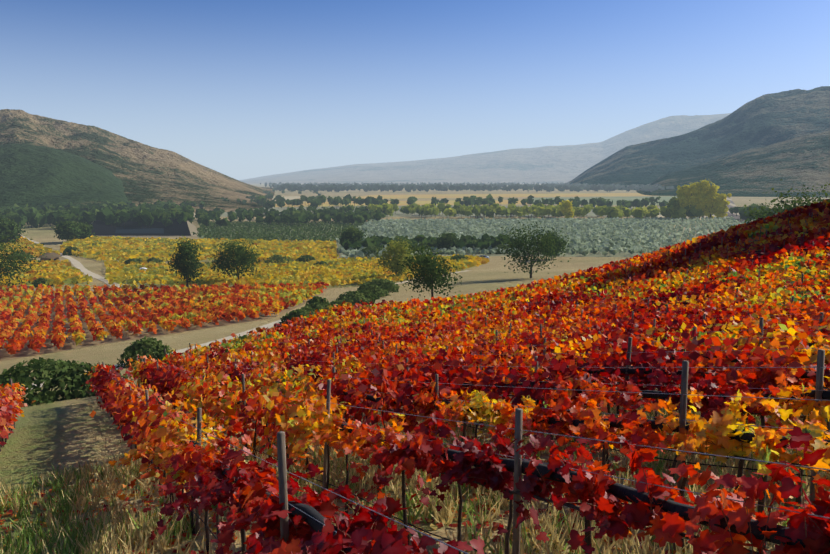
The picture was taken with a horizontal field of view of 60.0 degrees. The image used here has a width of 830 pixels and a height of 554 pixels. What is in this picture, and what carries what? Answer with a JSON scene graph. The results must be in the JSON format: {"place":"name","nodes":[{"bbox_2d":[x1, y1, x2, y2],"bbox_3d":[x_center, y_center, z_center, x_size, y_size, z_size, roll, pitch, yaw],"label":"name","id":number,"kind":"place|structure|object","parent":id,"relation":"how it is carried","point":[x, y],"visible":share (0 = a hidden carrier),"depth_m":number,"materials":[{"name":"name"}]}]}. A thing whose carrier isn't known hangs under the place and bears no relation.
{"place":"outdoors","nodes":[
{"label":"outdoors","id":0,"kind":"place"},
{"bbox_2d":[1,256,91,287],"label":"ground","id":1,"kind":"structure","parent":0,"point":[79,284],"depth_m":232.22,"materials":[{"name":"brown soil"}]},
{"bbox_2d":[0,236,92,287],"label":"vineyard","id":2,"kind":"object","parent":1,"relation":"on","point":[57,272],"visible":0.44,"depth_m":268.24,"materials":[{"name":"yellow plant"}]},
{"bbox_2d":[21,235,121,287],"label":"dirt road","id":3,"kind":"structure","parent":0,"point":[78,264],"depth_m":286.08,"materials":[{"name":"beige soil"}]},
{"bbox_2d":[0,109,274,212],"bbox_3d":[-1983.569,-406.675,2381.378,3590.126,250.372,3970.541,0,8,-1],"label":"mountain","id":4,"kind":"structure","parent":0,"point":[144,173],"depth_m":1578.94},
{"bbox_2d":[0,143,127,208],"bbox_3d":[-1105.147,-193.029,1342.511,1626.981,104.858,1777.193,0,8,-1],"label":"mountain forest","id":5,"kind":"object","parent":4,"relation":"on","point":[33,175],"visible":0.65,"depth_m":1008.82,"materials":[{"name":"green plant"}]},
{"bbox_2d":[0,289,328,360],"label":"red soil","id":6,"kind":"structure","parent":0,"point":[25,351],"depth_m":111.34,"materials":[{"name":"brown soil"}]},
{"bbox_2d":[0,282,328,354],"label":"vineyard","id":7,"kind":"object","parent":6,"relation":"on","point":[197,305],"depth_m":142.22,"materials":[{"name":"plant"}]},
{"bbox_2d":[73,254,318,261],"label":"ground","id":8,"kind":"structure","parent":0,"point":[206,260],"depth_m":327.69,"materials":[{"name":"beige soil"}]},
{"bbox_2d":[60,235,338,261],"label":"vineyard","id":9,"kind":"object","parent":8,"relation":"on","point":[104,248],"visible":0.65,"depth_m":381.20,"materials":[{"name":"yellow plant"}]},
{"bbox_2d":[115,263,486,287],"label":"ground","id":10,"kind":"structure","parent":0,"point":[329,286],"depth_m":217.05,"materials":[{"name":"brown soil"}]},
{"bbox_2d":[205,232,266,279],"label":"round tree","id":11,"kind":"object","parent":10,"relation":"on","point":[238,253],"visible":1,"depth_m":215.49,"materials":[{"name":"green plant"}]},
{"bbox_2d":[104,254,488,286],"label":"vineyard","id":12,"kind":"object","parent":10,"relation":"on","point":[341,271],"visible":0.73,"depth_m":239.67,"materials":[{"name":"yellow plant"}]},
{"bbox_2d":[369,237,417,275],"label":"tree","id":13,"kind":"object","parent":10,"relation":"on","point":[396,251],"visible":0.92,"depth_m":207.79,"materials":[{"name":"green plant"}]},
{"bbox_2d":[275,200,526,206],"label":"orange field","id":14,"kind":"structure","parent":0,"point":[401,203],"depth_m":1238.22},
{"bbox_2d":[0,184,829,553],"bbox_3d":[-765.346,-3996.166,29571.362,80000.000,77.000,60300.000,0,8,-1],"label":"ground","id":15,"kind":"structure","parent":0,"point":[46,440],"depth_m":33.39,"materials":[{"name":"brown soil"}]},
{"bbox_2d":[0,214,25,242],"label":"road tree","id":16,"kind":"object","parent":15,"relation":"on","point":[8,227],"visible":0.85,"depth_m":424.16,"materials":[{"name":"green plant"}]},
{"bbox_2d":[0,228,50,285],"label":"tree","id":17,"kind":"object","parent":15,"relation":"on","point":[11,264],"visible":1,"depth_m":208.99,"materials":[{"name":"green plant"}]},
{"bbox_2d":[39,252,60,260],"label":"rock","id":18,"kind":"object","parent":15,"relation":"on","point":[54,256],"visible":0.56,"depth_m":325.65,"materials":[{"name":"grey stone"}]},
{"bbox_2d":[51,220,82,240],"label":"road tree","id":19,"kind":"object","parent":15,"relation":"on","point":[67,230],"visible":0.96,"depth_m":449.83,"materials":[{"name":"green plant"}]},
{"bbox_2d":[71,221,94,238],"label":"road tree","id":20,"kind":"object","parent":15,"relation":"on","point":[86,229],"visible":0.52,"depth_m":463.30,"materials":[{"name":"green plant"}]},
{"bbox_2d":[0,200,195,228],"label":"woodland","id":21,"kind":"object","parent":15,"relation":"on","point":[116,214],"visible":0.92,"depth_m":621.99,"materials":[{"name":"green plant"}]},
{"bbox_2d":[89,221,198,236],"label":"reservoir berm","id":22,"kind":"structure","parent":15,"relation":"on","point":[192,228],"depth_m":520.02,"materials":[{"name":"beige soil"}]},
{"bbox_2d":[90,217,190,235],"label":"reservoir liner","id":23,"kind":"object","parent":22,"relation":"on","point":[131,228],"visible":0.72,"depth_m":573.75,"materials":[{"name":"black plastic"}]},
{"bbox_2d":[162,235,204,286],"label":"tall tree","id":24,"kind":"object","parent":15,"relation":"on","point":[185,251],"visible":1,"depth_m":205.69,"materials":[{"name":"green plant"}]},
{"bbox_2d":[167,188,321,208],"bbox_3d":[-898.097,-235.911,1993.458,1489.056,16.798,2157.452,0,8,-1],"label":"scattered trees","id":25,"kind":"object","parent":15,"relation":"on","point":[268,204],"visible":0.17,"depth_m":1030.72,"materials":[{"name":"green plant"}]},
{"bbox_2d":[21,270,470,388],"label":"dirt road","id":26,"kind":"structure","parent":15,"relation":"on","point":[269,325],"depth_m":90.25,"materials":[{"name":"beige soil"}]},
{"bbox_2d":[193,196,300,216],"bbox_3d":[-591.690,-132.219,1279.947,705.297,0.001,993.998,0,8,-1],"label":"dry field","id":27,"kind":"structure","parent":15,"relation":"on","point":[290,197],"depth_m":1658.25,"materials":[{"name":"beige plant"}]},
{"bbox_2d":[0,240,519,406],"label":"bushes","id":28,"kind":"object","parent":15,"relation":"on","point":[61,373],"visible":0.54,"depth_m":63.30,"materials":[{"name":"green plant"}]},
{"bbox_2d":[197,222,363,242],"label":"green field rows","id":29,"kind":"object","parent":15,"relation":"on","point":[202,236],"visible":0.1,"depth_m":570.63,"materials":[{"name":"green plant"}]},
{"bbox_2d":[193,221,366,241],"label":"green plant rows","id":30,"kind":"object","parent":29,"relation":"on","point":[242,232],"visible":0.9,"depth_m":550.97,"materials":[{"name":"green plant"}]},
{"bbox_2d":[195,204,386,225],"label":"trees","id":31,"kind":"object","parent":15,"relation":"on","point":[343,214],"visible":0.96,"depth_m":681.69,"materials":[{"name":"green plant"}]},
{"bbox_2d":[0,390,829,553],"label":"grass tufts","id":32,"kind":"object","parent":15,"relation":"on","point":[138,530],"visible":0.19,"depth_m":12.16,"materials":[{"name":"green plant"}]},
{"bbox_2d":[0,199,829,553],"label":"vineyard posts","id":33,"kind":"object","parent":15,"relation":"on","point":[282,481],"visible":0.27,"depth_m":9.43,"materials":[{"name":"grey wood"}]},
{"bbox_2d":[112,269,829,553],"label":"trellis wires","id":34,"kind":"object","parent":33,"relation":"attached to","point":[588,390],"visible":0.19,"depth_m":10.22,"materials":[{"name":"grey metal"}]},
{"bbox_2d":[146,226,829,553],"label":"net rolls","id":35,"kind":"object","parent":34,"relation":"hanging from","point":[619,491],"visible":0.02,"depth_m":7.56,"materials":[{"name":"black plastic"}]},
{"bbox_2d":[131,344,828,553],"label":"irrigation hoses","id":36,"kind":"object","parent":33,"relation":"attached to","point":[492,431],"depth_m":10.97,"materials":[{"name":"black plastic"}]},
{"bbox_2d":[0,319,829,553],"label":"vine trunks","id":37,"kind":"object","parent":15,"relation":"on","point":[588,540],"depth_m":10.01,"materials":[{"name":"wood"}]},
{"bbox_2d":[0,382,35,445],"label":"vine leaves","id":38,"kind":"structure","parent":37,"relation":"attached to","point":[10,403],"depth_m":25.61,"materials":[{"name":"red plant"}]},
{"bbox_2d":[81,199,829,492],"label":"vine leaves","id":39,"kind":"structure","parent":37,"relation":"attached to","point":[383,370],"depth_m":27.78,"materials":[{"name":"red plant"}]},
{"bbox_2d":[108,351,829,553],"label":"vine leaves","id":40,"kind":"object","parent":39,"relation":"on","point":[669,526],"visible":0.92,"depth_m":7.59,"materials":[{"name":"red plant"}]},
{"bbox_2d":[0,403,829,553],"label":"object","id":41,"kind":"object","parent":15,"relation":"on","point":[496,526],"visible":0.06,"depth_m":12.20,"materials":[{"name":"plant"}]},
{"bbox_2d":[387,236,462,297],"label":"tree","id":42,"kind":"object","parent":15,"relation":"on","point":[427,264],"visible":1,"depth_m":119.53,"materials":[{"name":"green plant"}]},
{"bbox_2d":[260,182,681,191],"bbox_3d":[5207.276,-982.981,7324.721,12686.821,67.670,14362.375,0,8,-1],"label":"tree belt","id":43,"kind":"object","parent":15,"relation":"on","point":[407,186],"visible":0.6,"depth_m":2338.12,"materials":[{"name":"green plant"}]},
{"bbox_2d":[253,194,690,207],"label":"tree line","id":44,"kind":"object","parent":15,"relation":"on","point":[489,200],"visible":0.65,"depth_m":1043.41,"materials":[{"name":"green plant"}]},
{"bbox_2d":[116,363,829,553],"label":"vine shoots","id":45,"kind":"object","parent":15,"relation":"on","point":[539,473],"visible":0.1,"depth_m":7.51,"materials":[{"name":"brown plant"}]},
{"bbox_2d":[493,213,574,277],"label":"tree","id":46,"kind":"object","parent":15,"relation":"on","point":[529,249],"visible":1,"depth_m":195.22,"materials":[{"name":"green plant"}]},
{"bbox_2d":[367,201,704,218],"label":"yellow green tree line","id":47,"kind":"object","parent":15,"relation":"on","point":[621,211],"visible":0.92,"depth_m":756.09,"materials":[{"name":"plant"}]},
{"bbox_2d":[539,227,572,256],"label":"tree","id":48,"kind":"object","parent":15,"relation":"on","point":[560,242],"visible":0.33,"depth_m":285.49,"materials":[{"name":"green plant"}]},
{"bbox_2d":[559,200,573,217],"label":"poplar","id":49,"kind":"object","parent":15,"relation":"on","point":[565,207],"visible":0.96,"depth_m":707.61,"materials":[{"name":"yellow plant"}]},
{"bbox_2d":[666,197,680,217],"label":"tree","id":50,"kind":"object","parent":15,"relation":"on","point":[673,202],"visible":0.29,"depth_m":697.06,"materials":[{"name":"green plant"}]},
{"bbox_2d":[675,185,692,217],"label":"poplar","id":51,"kind":"object","parent":15,"relation":"on","point":[683,193],"visible":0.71,"depth_m":695.25,"materials":[{"name":"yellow plant"}]},
{"bbox_2d":[684,182,704,217],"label":"poplar","id":52,"kind":"object","parent":15,"relation":"on","point":[694,188],"visible":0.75,"depth_m":692.51,"materials":[{"name":"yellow plant"}]},
{"bbox_2d":[697,179,712,216],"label":"poplar","id":53,"kind":"object","parent":15,"relation":"on","point":[703,197],"visible":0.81,"depth_m":690.41,"materials":[{"name":"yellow plant"}]},
{"bbox_2d":[728,201,786,237],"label":"tree","id":54,"kind":"object","parent":15,"relation":"on","point":[751,215],"visible":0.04,"depth_m":171.49,"materials":[{"name":"green plant"}]},
{"bbox_2d":[744,179,829,217],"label":"tree","id":55,"kind":"object","parent":15,"relation":"on","point":[799,201],"visible":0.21,"depth_m":139.28,"materials":[{"name":"green plant"}]},
{"bbox_2d":[0,0,829,179],"label":"sky","id":56,"kind":"structure","parent":0,"point":[237,89],"materials":[{"name":"blue"}]},
{"bbox_2d":[220,205,660,216],"bbox_3d":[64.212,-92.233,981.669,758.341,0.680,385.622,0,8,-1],"label":"green field","id":57,"kind":"structure","parent":0,"point":[401,214],"depth_m":845.96,"materials":[{"name":"plant"}]},
{"bbox_2d":[239,113,730,183],"bbox_3d":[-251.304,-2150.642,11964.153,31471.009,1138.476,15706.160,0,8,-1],"label":"mountain range","id":58,"kind":"structure","parent":0,"point":[556,164],"depth_m":9672.24,"materials":[{"name":"grey stone"}]},
{"bbox_2d":[356,193,651,198],"bbox_3d":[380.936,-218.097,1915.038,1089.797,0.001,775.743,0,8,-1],"label":"orange field","id":59,"kind":"structure","parent":0,"point":[501,195],"depth_m":1868.96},
{"bbox_2d":[337,221,671,258],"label":"field","id":60,"kind":"structure","parent":0,"point":[621,254],"depth_m":320.89,"materials":[{"name":"green plant"}]},
{"bbox_2d":[336,223,366,243],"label":"tree","id":61,"kind":"object","parent":60,"relation":"on","point":[353,235],"visible":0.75,"depth_m":375.51,"materials":[{"name":"green plant"}]},
{"bbox_2d":[411,242,426,253],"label":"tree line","id":62,"kind":"object","parent":60,"relation":"on","point":[419,246],"visible":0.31,"depth_m":323.48,"materials":[{"name":"green plant"}]},
{"bbox_2d":[339,233,513,252],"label":"olive tree","id":63,"kind":"object","parent":60,"relation":"on","point":[486,241],"visible":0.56,"depth_m":355.68,"materials":[{"name":"green plant"}]},
{"bbox_2d":[432,232,462,250],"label":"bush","id":64,"kind":"object","parent":60,"relation":"on","point":[448,239],"visible":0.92,"depth_m":341.22,"materials":[{"name":"green plant"}]},
{"bbox_2d":[336,216,747,257],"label":"olive trees","id":65,"kind":"object","parent":60,"relation":"on","point":[600,232],"visible":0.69,"depth_m":501.26,"materials":[{"name":"green plant"}]},
{"bbox_2d":[533,196,676,204],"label":"green field","id":66,"kind":"structure","parent":0,"point":[665,198],"depth_m":1569.21,"materials":[{"name":"plant"}]},
{"bbox_2d":[561,86,829,189],"bbox_3d":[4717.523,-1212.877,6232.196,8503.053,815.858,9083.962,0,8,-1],"label":"mountain","id":67,"kind":"structure","parent":0,"point":[766,120],"depth_m":4537.89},
{"bbox_2d":[657,208,783,249],"bbox_3d":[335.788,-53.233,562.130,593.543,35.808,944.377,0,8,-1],"label":"dry field","id":68,"kind":"structure","parent":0,"point":[658,216],"depth_m":641.64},
{"bbox_2d":[702,183,719,217],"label":"poplar","id":69,"kind":"object","parent":68,"relation":"on","point":[712,203],"visible":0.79,"depth_m":690.99,"materials":[{"name":"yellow plant"}]},
{"bbox_2d":[714,193,730,217],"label":"poplar","id":70,"kind":"object","parent":68,"relation":"on","point":[721,208],"visible":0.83,"depth_m":690.17,"materials":[{"name":"yellow plant"}]},
{"bbox_2d":[729,203,803,221],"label":"trees","id":71,"kind":"object","parent":68,"relation":"on","point":[737,209],"visible":0.29,"depth_m":700.15,"materials":[{"name":"green plant"}]},
{"bbox_2d":[635,131,829,197],"bbox_3d":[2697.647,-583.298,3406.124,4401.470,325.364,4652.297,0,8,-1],"label":"mountain","id":72,"kind":"structure","parent":0,"point":[801,161],"depth_m":2385.79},
{"bbox_2d":[722,197,749,221],"bbox_3d":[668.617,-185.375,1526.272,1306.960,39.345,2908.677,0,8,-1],"label":"building","id":73,"kind":"structure","parent":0,"point":[732,205],"depth_m":856.87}
]}

